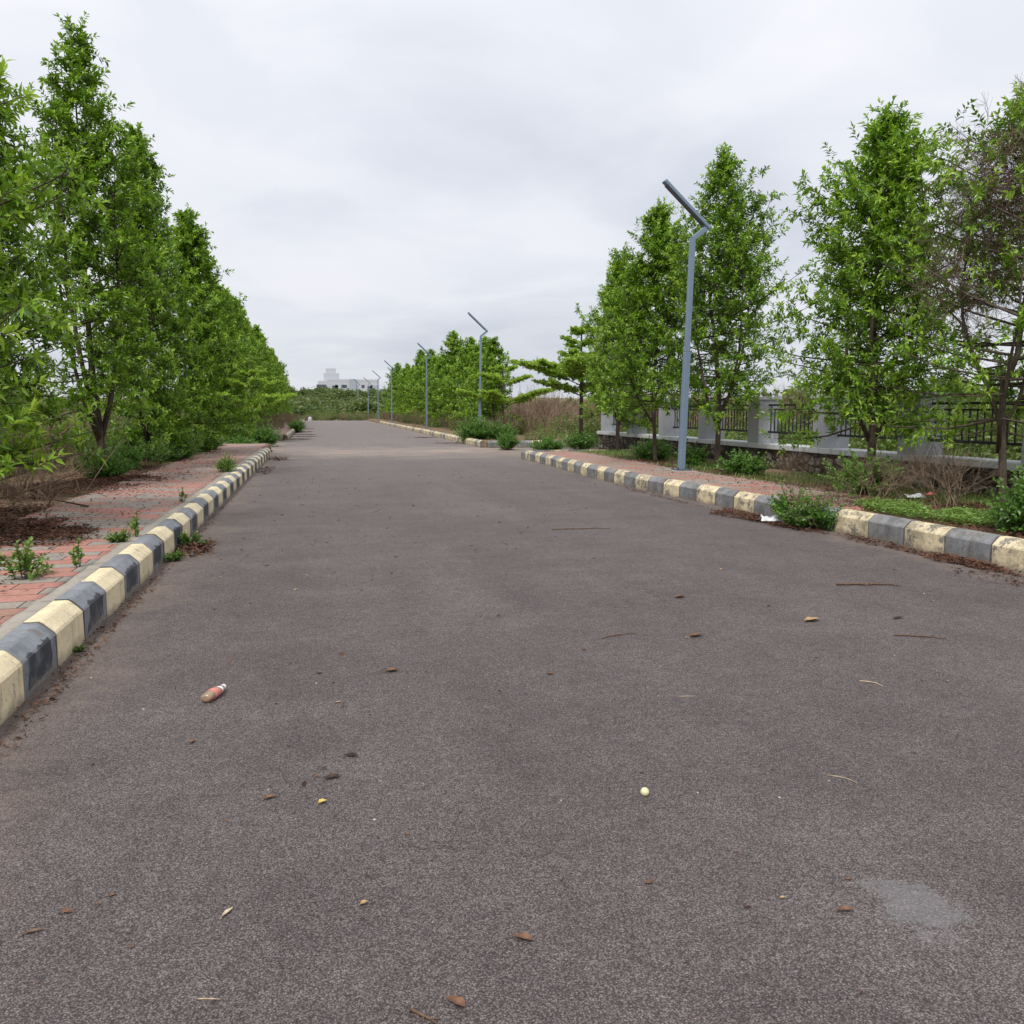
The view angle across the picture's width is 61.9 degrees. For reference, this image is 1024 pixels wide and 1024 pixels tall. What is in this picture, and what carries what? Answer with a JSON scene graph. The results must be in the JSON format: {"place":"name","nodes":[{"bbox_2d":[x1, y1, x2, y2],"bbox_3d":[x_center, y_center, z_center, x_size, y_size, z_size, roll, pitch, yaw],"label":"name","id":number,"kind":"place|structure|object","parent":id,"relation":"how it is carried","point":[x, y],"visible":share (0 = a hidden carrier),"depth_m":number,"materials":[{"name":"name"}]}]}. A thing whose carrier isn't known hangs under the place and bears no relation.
{"place":"outdoors","nodes":[
{"label":"outdoors","id":0,"kind":"place"},
{"bbox_2d":[0,443,267,626],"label":"footpath","id":1,"kind":"structure","parent":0,"point":[18,595],"depth_m":9.97,"materials":[{"name":"brick"}]},
{"bbox_2d":[0,536,53,580],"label":"weed","id":2,"kind":"object","parent":1,"relation":"on","point":[24,566],"visible":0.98,"depth_m":6.20,"materials":[{"name":"green plant"}]},
{"bbox_2d":[68,538,84,566],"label":"weed","id":3,"kind":"object","parent":1,"relation":"on","point":[76,550],"visible":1,"depth_m":6.69,"materials":[{"name":"green plant"}]},
{"bbox_2d":[103,526,130,542],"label":"weed","id":4,"kind":"object","parent":1,"relation":"on","point":[121,536],"visible":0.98,"depth_m":7.96,"materials":[{"name":"green plant"}]},
{"bbox_2d":[243,421,282,446],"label":"bush","id":5,"kind":"object","parent":1,"relation":"on","point":[262,435],"visible":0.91,"depth_m":34.31,"materials":[{"name":"green plant"}]},
{"bbox_2d":[0,444,270,523],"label":"ground","id":6,"kind":"structure","parent":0,"point":[13,515],"depth_m":13.58,"materials":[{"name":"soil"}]},
{"bbox_2d":[0,429,68,484],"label":"dry shrub","id":7,"kind":"object","parent":6,"relation":"on","point":[34,456],"visible":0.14,"depth_m":14.20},
{"bbox_2d":[0,465,75,510],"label":"dry shrub","id":8,"kind":"object","parent":6,"relation":"on","point":[46,486],"visible":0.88,"depth_m":10.68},
{"bbox_2d":[0,436,99,501],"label":"dry shrub","id":9,"kind":"object","parent":6,"relation":"on","point":[27,493],"visible":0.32,"depth_m":12.02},
{"bbox_2d":[0,54,108,489],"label":"roadside tree","id":10,"kind":"object","parent":6,"relation":"on","point":[12,196],"visible":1,"depth_m":8.44,"materials":[{"name":"green plant"}]},
{"bbox_2d":[0,55,118,433],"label":"roadside tree","id":11,"kind":"object","parent":6,"relation":"on","point":[9,151],"visible":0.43,"depth_m":12.32,"materials":[{"name":"green plant"}]},
{"bbox_2d":[3,11,181,457],"bbox_3d":[-8.136,-4.870,16.046,3.596,8.719,2.935,-2,7,-16],"label":"roadside tree","id":12,"kind":"object","parent":6,"relation":"on","point":[76,59],"visible":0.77,"depth_m":15.93,"materials":[{"name":"green plant"}]},
{"bbox_2d":[77,447,133,479],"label":"bush","id":13,"kind":"object","parent":6,"relation":"on","point":[120,468],"visible":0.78,"depth_m":15.27,"materials":[{"name":"green plant"}]},
{"bbox_2d":[0,449,228,591],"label":"leaf litter","id":14,"kind":"object","parent":6,"relation":"on","point":[44,525],"visible":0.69,"depth_m":10.02,"materials":[{"name":"plant"}]},
{"bbox_2d":[106,439,145,469],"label":"bush","id":15,"kind":"object","parent":6,"relation":"on","point":[131,454],"visible":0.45,"depth_m":17.54,"materials":[{"name":"green plant"}]},
{"bbox_2d":[0,448,263,638],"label":"kerb backing","id":16,"kind":"object","parent":6,"relation":"on","point":[8,626],"visible":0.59,"depth_m":6.53,"materials":[{"name":"concrete"}]},
{"bbox_2d":[126,509,139,536],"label":"weed","id":17,"kind":"object","parent":16,"relation":"on","point":[135,526],"visible":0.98,"depth_m":8.31,"materials":[{"name":"green plant"}]},
{"bbox_2d":[211,452,237,471],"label":"weed","id":18,"kind":"object","parent":16,"relation":"on","point":[224,465],"visible":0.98,"depth_m":17.01,"materials":[{"name":"green plant"}]},
{"bbox_2d":[70,119,218,450],"bbox_3d":[-8.994,-5.145,20.701,3.946,8.166,3.097,6,9,42],"label":"roadside tree","id":19,"kind":"object","parent":6,"relation":"on","point":[146,218],"visible":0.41,"depth_m":20.41,"materials":[{"name":"green plant"}]},
{"bbox_2d":[137,435,173,464],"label":"bush","id":20,"kind":"object","parent":6,"relation":"on","point":[160,452],"visible":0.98,"depth_m":19.27,"materials":[{"name":"green plant"}]},
{"bbox_2d":[136,439,190,461],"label":"bush","id":21,"kind":"object","parent":6,"relation":"on","point":[178,454],"visible":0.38,"depth_m":20.51,"materials":[{"name":"green plant"}]},
{"bbox_2d":[164,432,198,458],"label":"bush","id":22,"kind":"object","parent":6,"relation":"on","point":[190,446],"visible":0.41,"depth_m":21.74,"materials":[{"name":"green plant"}]},
{"bbox_2d":[144,203,266,449],"bbox_3d":[-9.404,-5.178,24.672,3.955,7.270,2.980,1,7,11],"label":"roadside tree","id":23,"kind":"object","parent":6,"relation":"on","point":[192,244],"visible":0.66,"depth_m":24.50,"materials":[{"name":"green plant"}]},
{"bbox_2d":[271,419,364,450],"bbox_3d":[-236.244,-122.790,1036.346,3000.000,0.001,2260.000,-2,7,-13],"label":"ground","id":24,"kind":"structure","parent":0,"point":[333,420],"depth_m":123.01,"materials":[{"name":"soil"}]},
{"bbox_2d":[0,383,812,487],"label":"dry scrub","id":25,"kind":"object","parent":24,"relation":"on","point":[524,411],"visible":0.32,"depth_m":46.90,"materials":[{"name":"plant"}]},
{"bbox_2d":[0,389,1023,473],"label":"green scrub","id":26,"kind":"object","parent":24,"relation":"on","point":[587,428],"visible":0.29,"depth_m":25.85,"materials":[{"name":"green plant"}]},
{"bbox_2d":[10,371,1021,429],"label":"distant wood","id":27,"kind":"object","parent":24,"relation":"on","point":[327,398],"visible":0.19,"depth_m":140.52,"materials":[{"name":"green plant"}]},
{"bbox_2d":[597,390,1023,496],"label":"boundary wall","id":28,"kind":"structure","parent":24,"relation":"on","point":[833,446],"depth_m":17.21,"materials":[{"name":"concrete"}]},
{"bbox_2d":[0,421,1023,1023],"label":"road","id":29,"kind":"structure","parent":0,"point":[928,929],"depth_m":3.56,"materials":[{"name":"asphalt"}]},
{"bbox_2d":[0,496,234,755],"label":"leaf litter","id":30,"kind":"object","parent":29,"relation":"on","point":[71,667],"visible":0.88,"depth_m":5.12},
{"bbox_2d":[0,448,270,724],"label":"kerb","id":31,"kind":"structure","parent":29,"relation":"on","point":[36,650],"depth_m":5.81,"materials":[{"name":"grey paint"}]},
{"bbox_2d":[177,530,210,546],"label":"weed","id":32,"kind":"object","parent":29,"relation":"on","point":[184,538],"visible":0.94,"depth_m":9.41,"materials":[{"name":"green plant"}]},
{"bbox_2d":[200,684,226,701],"bbox_3d":[-1.560,0.946,4.478,0.063,0.057,0.202,1,7,9],"label":"plastic bottle","id":33,"kind":"object","parent":29,"relation":"on","point":[213,693],"visible":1,"depth_m":4.43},
{"bbox_2d":[286,418,306,432],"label":"bush","id":34,"kind":"object","parent":29,"relation":"on","point":[296,425],"visible":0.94,"depth_m":55.34,"materials":[{"name":"green plant"}]},
{"bbox_2d":[173,428,460,556],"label":"leaf litter","id":35,"kind":"object","parent":29,"relation":"on","point":[203,547],"visible":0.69,"depth_m":9.35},
{"bbox_2d":[380,421,483,447],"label":"kerb","id":36,"kind":"structure","parent":29,"relation":"on","point":[471,441],"depth_m":45.44,"materials":[{"name":"beige paint"}]},
{"bbox_2d":[180,431,739,785],"bbox_3d":[-4.928,-2.476,33.103,8.289,0.077,60.166,-2,7,-13],"label":"road debris","id":37,"kind":"object","parent":29,"relation":"on","point":[304,782],"visible":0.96,"depth_m":11.40,"materials":[{"name":"brown plant"}]},
{"bbox_2d":[494,429,521,449],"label":"bush","id":38,"kind":"object","parent":29,"relation":"on","point":[509,441],"visible":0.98,"depth_m":31.72,"materials":[{"name":"green plant"}]},
{"bbox_2d":[21,509,1017,1018],"bbox_3d":[0.901,0.581,7.663,8.102,0.040,12.319,-2,7,-13],"label":"road debris","id":39,"kind":"object","parent":29,"relation":"on","point":[547,685],"visible":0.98,"depth_m":4.52,"materials":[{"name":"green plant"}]},
{"bbox_2d":[487,440,597,447],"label":"kerb","id":40,"kind":"structure","parent":29,"relation":"on","point":[521,444],"depth_m":33.96,"materials":[{"name":"grey paint"}]},
{"bbox_2d":[533,435,566,449],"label":"bush","id":41,"kind":"object","parent":29,"relation":"on","point":[548,444],"visible":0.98,"depth_m":26.43,"materials":[{"name":"green plant"}]},
{"bbox_2d":[561,430,601,449],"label":"bush","id":42,"kind":"object","parent":29,"relation":"on","point":[583,442],"visible":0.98,"depth_m":27.95,"materials":[{"name":"green plant"}]},
{"bbox_2d":[521,450,1023,571],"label":"kerb","id":43,"kind":"structure","parent":29,"relation":"on","point":[1003,550],"depth_m":10.19,"materials":[{"name":"grey paint"}]},
{"bbox_2d":[766,482,812,522],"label":"bush","id":44,"kind":"object","parent":29,"relation":"on","point":[777,504],"visible":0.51,"depth_m":11.29,"materials":[{"name":"green plant"}]},
{"bbox_2d":[772,491,848,530],"bbox_3d":[3.858,-0.016,10.867,1.009,0.487,1.011,-1,7,-5],"label":"bush","id":45,"kind":"object","parent":29,"relation":"on","point":[818,514],"visible":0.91,"depth_m":10.73,"materials":[{"name":"green plant"}]},
{"bbox_2d":[617,484,1023,586],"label":"leaf litter","id":46,"kind":"object","parent":29,"relation":"on","point":[970,562],"visible":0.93,"depth_m":9.08,"materials":[{"name":"plant"}]},
{"bbox_2d":[0,0,1023,398],"label":"sky","id":47,"kind":"structure","parent":0,"point":[371,176],"materials":[{"name":"white"}]},
{"bbox_2d":[63,397,1015,413],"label":"hill","id":48,"kind":"structure","parent":0,"point":[561,399],"depth_m":243.29,"materials":[{"name":"plant"}]},
{"bbox_2d":[317,368,378,392],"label":"apartment building","id":49,"kind":"structure","parent":48,"relation":"on","point":[332,380],"depth_m":383.60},
{"bbox_2d":[362,418,801,447],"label":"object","id":50,"kind":"structure","parent":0,"point":[448,431],"depth_m":53.66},
{"bbox_2d":[380,362,402,412],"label":"roadside tree","id":51,"kind":"object","parent":50,"relation":"on","point":[397,370],"visible":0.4,"depth_m":98.27,"materials":[{"name":"green plant"}]},
{"bbox_2d":[390,367,408,416],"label":"roadside tree","id":52,"kind":"object","parent":50,"relation":"on","point":[401,377],"visible":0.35,"depth_m":89.17,"materials":[{"name":"green plant"}]},
{"bbox_2d":[399,349,427,416],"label":"roadside tree","id":53,"kind":"object","parent":50,"relation":"on","point":[421,355],"visible":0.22,"depth_m":79.30,"materials":[{"name":"green plant"}]},
{"bbox_2d":[407,359,425,418],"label":"roadside tree","id":54,"kind":"object","parent":50,"relation":"on","point":[414,381],"visible":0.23,"depth_m":76.88,"materials":[{"name":"green plant"}]},
{"bbox_2d":[409,348,438,418],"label":"roadside tree","id":55,"kind":"object","parent":50,"relation":"on","point":[432,353],"visible":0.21,"depth_m":73.83,"materials":[{"name":"green plant"}]},
{"bbox_2d":[414,356,452,418],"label":"roadside tree","id":56,"kind":"object","parent":50,"relation":"on","point":[432,365],"visible":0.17,"depth_m":70.53,"materials":[{"name":"green plant"}]},
{"bbox_2d":[421,358,455,425],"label":"roadside tree","id":57,"kind":"object","parent":50,"relation":"on","point":[435,408],"visible":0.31,"depth_m":64.40,"materials":[{"name":"green plant"}]},
{"bbox_2d":[431,330,466,424],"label":"roadside tree","id":58,"kind":"object","parent":50,"relation":"on","point":[453,343],"visible":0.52,"depth_m":60.63,"materials":[{"name":"green plant"}]},
{"bbox_2d":[439,347,475,425],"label":"roadside tree","id":59,"kind":"object","parent":50,"relation":"on","point":[455,371],"visible":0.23,"depth_m":57.81,"materials":[{"name":"green plant"}]},
{"bbox_2d":[445,336,498,424],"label":"roadside tree","id":60,"kind":"object","parent":50,"relation":"on","point":[462,363],"visible":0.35,"depth_m":55.18,"materials":[{"name":"green plant"}]},
{"bbox_2d":[451,412,493,442],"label":"bush","id":61,"kind":"object","parent":50,"relation":"on","point":[475,430],"visible":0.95,"depth_m":37.31,"materials":[{"name":"green plant"}]},
{"bbox_2d":[468,312,487,423],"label":"street lamp","id":62,"kind":"object","parent":50,"relation":"on","point":[480,352],"visible":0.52,"depth_m":42.08,"materials":[{"name":"metal"}]},
{"bbox_2d":[454,362,501,422],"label":"roadside tree","id":63,"kind":"object","parent":50,"relation":"on","point":[463,383],"visible":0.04,"depth_m":52.58,"materials":[{"name":"green plant"}]},
{"bbox_2d":[451,336,511,422],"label":"roadside tree","id":64,"kind":"object","parent":50,"relation":"on","point":[474,359],"visible":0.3,"depth_m":48.97,"materials":[{"name":"green plant"}]},
{"bbox_2d":[464,336,524,426],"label":"roadside tree","id":65,"kind":"object","parent":50,"relation":"on","point":[492,349],"visible":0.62,"depth_m":45.42,"materials":[{"name":"green plant"}]},
{"bbox_2d":[483,416,518,439],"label":"bush","id":66,"kind":"object","parent":50,"relation":"on","point":[497,430],"visible":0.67,"depth_m":37.47,"materials":[{"name":"green plant"}]},
{"bbox_2d":[452,364,557,424],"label":"tiered tree","id":67,"kind":"object","parent":50,"relation":"on","point":[495,396],"visible":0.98,"depth_m":41.97,"materials":[{"name":"green plant"}]},
{"bbox_2d":[509,324,630,449],"bbox_3d":[2.595,-4.625,31.411,5.143,4.801,4.705,-6,9,-41],"label":"tiered tree","id":68,"kind":"object","parent":50,"relation":"on","point":[568,368],"visible":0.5,"depth_m":30.66,"materials":[{"name":"green plant"}]},
{"bbox_2d":[538,428,1019,460],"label":"field grass","id":69,"kind":"structure","parent":50,"relation":"on","point":[563,436],"depth_m":28.57,"materials":[{"name":"green plant"}]},
{"bbox_2d":[536,451,939,509],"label":"footpath","id":70,"kind":"structure","parent":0,"point":[621,463],"depth_m":15.92,"materials":[{"name":"brick"}]},
{"bbox_2d":[662,179,710,471],"bbox_3d":[3.394,-3.594,17.174,1.042,5.882,0.500,0,7,-13],"label":"street lamp","id":71,"kind":"object","parent":70,"relation":"on","point":[684,203],"visible":0.94,"depth_m":17.16,"materials":[{"name":"metal"}]},
{"bbox_2d":[586,448,1023,538],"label":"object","id":72,"kind":"object","parent":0,"point":[885,513],"visible":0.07,"depth_m":12.79,"materials":[{"name":"plant"}]},
{"bbox_2d":[574,246,669,450],"bbox_3d":[3.606,-4.862,26.158,3.408,6.324,3.415,1,7,5],"label":"roadside tree","id":73,"kind":"object","parent":72,"relation":"on","point":[605,295],"visible":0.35,"depth_m":25.64,"materials":[{"name":"green plant"}]},
{"bbox_2d":[628,437,677,460],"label":"bush","id":74,"kind":"object","parent":72,"relation":"on","point":[647,451],"visible":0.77,"depth_m":21.71,"materials":[{"name":"green plant"}]},
{"bbox_2d":[576,195,743,461],"bbox_3d":[3.496,-4.213,20.246,3.749,6.454,3.877,-1,7,-11],"label":"roadside tree","id":75,"kind":"object","parent":72,"relation":"on","point":[656,289],"visible":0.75,"depth_m":20.12,"materials":[{"name":"green plant"}]},
{"bbox_2d":[674,439,709,466],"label":"bush","id":76,"kind":"object","parent":72,"relation":"on","point":[697,456],"visible":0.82,"depth_m":19.29,"materials":[{"name":"green plant"}]},
{"bbox_2d":[639,142,830,469],"bbox_3d":[4.416,-4.312,18.608,3.196,7.038,4.122,-6,9,-43],"label":"roadside tree","id":77,"kind":"object","parent":72,"relation":"on","point":[735,266],"visible":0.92,"depth_m":17.87,"materials":[{"name":"green plant"}]},
{"bbox_2d":[712,448,777,475],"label":"bush","id":78,"kind":"object","parent":72,"relation":"on","point":[738,464],"visible":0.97,"depth_m":16.63,"materials":[{"name":"green plant"}]},
{"bbox_2d":[571,449,1013,507],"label":"verge grass","id":79,"kind":"structure","parent":72,"relation":"on","point":[712,467],"depth_m":15.59,"materials":[{"name":"plant"}]},
{"bbox_2d":[764,448,829,480],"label":"dry shrub","id":80,"kind":"object","parent":72,"relation":"on","point":[790,466],"visible":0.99,"depth_m":14.86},
{"bbox_2d":[591,453,1010,521],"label":"leaf litter","id":81,"kind":"object","parent":72,"relation":"on","point":[828,489],"visible":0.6,"depth_m":13.84,"materials":[{"name":"plant"}]},
{"bbox_2d":[742,476,865,528],"bbox_3d":[3.885,-0.200,11.072,1.495,0.705,1.419,-5,9,-37],"label":"dry shrub","id":82,"kind":"object","parent":72,"relation":"on","point":[792,492],"visible":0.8,"depth_m":11.01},
{"bbox_2d":[817,456,874,497],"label":"bush","id":83,"kind":"object","parent":72,"relation":"on","point":[844,477],"visible":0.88,"depth_m":12.22,"materials":[{"name":"green plant"}]},
{"bbox_2d":[826,441,904,495],"bbox_3d":[5.318,-0.632,12.754,1.072,0.865,1.034,0,7,3],"label":"bush","id":84,"kind":"object","parent":72,"relation":"on","point":[875,470],"visible":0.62,"depth_m":12.61,"materials":[{"name":"green plant"}]},
{"bbox_2d":[820,447,919,500],"bbox_3d":[4.890,-0.499,11.749,1.330,0.824,1.165,4,8,29],"label":"dry shrub","id":85,"kind":"object","parent":72,"relation":"on","point":[882,482],"visible":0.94,"depth_m":11.65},
{"bbox_2d":[743,95,1016,480],"bbox_3d":[5.871,-3.291,13.458,4.364,6.240,3.015,2,7,20],"label":"roadside tree","id":86,"kind":"object","parent":72,"relation":"on","point":[901,182],"visible":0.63,"depth_m":13.12,"materials":[{"name":"green plant"}]},
{"bbox_2d":[863,450,925,491],"bbox_3d":[5.836,-0.660,13.294,1.092,0.772,1.247,0,7,-4],"label":"dry shrub","id":87,"kind":"object","parent":72,"relation":"on","point":[900,468],"visible":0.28,"depth_m":13.07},
{"bbox_2d":[816,498,1023,537],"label":"leaf litter","id":88,"kind":"object","parent":72,"relation":"on","point":[962,504],"visible":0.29,"depth_m":9.54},
{"bbox_2d":[851,497,1003,526],"bbox_3d":[5.119,-0.007,10.339,1.105,0.122,2.693,-2,7,-13],"label":"ground cover","id":89,"kind":"object","parent":72,"relation":"on","point":[905,508],"visible":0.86,"depth_m":10.22,"materials":[{"name":"green plant"}]},
{"bbox_2d":[846,74,1023,503],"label":"roadside tree","id":90,"kind":"object","parent":72,"relation":"on","point":[1010,256],"visible":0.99,"depth_m":11.19,"materials":[{"name":"green plant"}]},
{"bbox_2d":[889,435,997,499],"bbox_3d":[6.429,-0.696,12.559,1.663,1.030,1.456,5,9,37],"label":"dry shrub","id":91,"kind":"object","parent":72,"relation":"on","point":[927,467],"visible":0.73,"depth_m":12.60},
{"bbox_2d":[888,445,1011,509],"bbox_3d":[5.608,-0.443,10.861,1.310,0.927,1.497,1,7,4],"label":"dry shrub","id":92,"kind":"object","parent":72,"relation":"on","point":[948,492],"visible":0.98,"depth_m":11.02,"materials":[{"name":"plant"}]},
{"bbox_2d":[976,464,1023,532],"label":"bush","id":93,"kind":"object","parent":72,"relation":"on","point":[1011,515],"visible":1,"depth_m":8.77,"materials":[{"name":"green plant"}]},
{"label":"verge far side","id":94,"kind":"structure","parent":0,"visible":0},
{"bbox_2d":[181,275,253,428],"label":"roadside tree","id":95,"kind":"object","parent":94,"relation":"on","point":[232,351],"visible":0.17,"depth_m":40.14,"materials":[{"name":"green plant"}]},
{"bbox_2d":[186,305,262,427],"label":"roadside tree","id":96,"kind":"object","parent":94,"relation":"on","point":[258,366],"visible":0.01,"depth_m":43.60,"materials":[{"name":"green plant"}]},
{"bbox_2d":[224,435,257,443],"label":"bush","id":97,"kind":"object","parent":94,"relation":"on","point":[244,440],"visible":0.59,"depth_m":32.54,"materials":[{"name":"green plant"}]},
{"bbox_2d":[222,287,270,426],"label":"roadside tree","id":98,"kind":"object","parent":94,"relation":"on","point":[250,353],"visible":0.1,"depth_m":46.12,"materials":[{"name":"green plant"}]},
{"bbox_2d":[235,299,272,427],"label":"roadside tree","id":99,"kind":"object","parent":94,"relation":"on","point":[254,362],"visible":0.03,"depth_m":49.47,"materials":[{"name":"green plant"}]},
{"bbox_2d":[211,365,297,423],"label":"tiered tree","id":100,"kind":"object","parent":94,"relation":"on","point":[272,399],"visible":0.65,"depth_m":39.30,"materials":[{"name":"green plant"}]},
{"bbox_2d":[239,299,270,423],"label":"roadside tree","id":101,"kind":"object","parent":94,"relation":"on","point":[253,337],"visible":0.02,"depth_m":53.16,"materials":[{"name":"green plant"}]},
{"bbox_2d":[252,324,283,420],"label":"roadside tree","id":102,"kind":"object","parent":94,"relation":"on","point":[256,329],"visible":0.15,"depth_m":65.70,"materials":[{"name":"green plant"}]},
{"bbox_2d":[259,332,283,415],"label":"roadside tree","id":103,"kind":"object","parent":94,"relation":"on","point":[273,389],"visible":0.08,"depth_m":69.19,"materials":[{"name":"green plant"}]},
{"bbox_2d":[260,332,292,416],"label":"roadside tree","id":104,"kind":"object","parent":94,"relation":"on","point":[272,351],"visible":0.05,"depth_m":72.47,"materials":[{"name":"green plant"}]},
{"bbox_2d":[272,354,293,416],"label":"roadside tree","id":105,"kind":"object","parent":94,"relation":"on","point":[285,380],"visible":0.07,"depth_m":85.02,"materials":[{"name":"green plant"}]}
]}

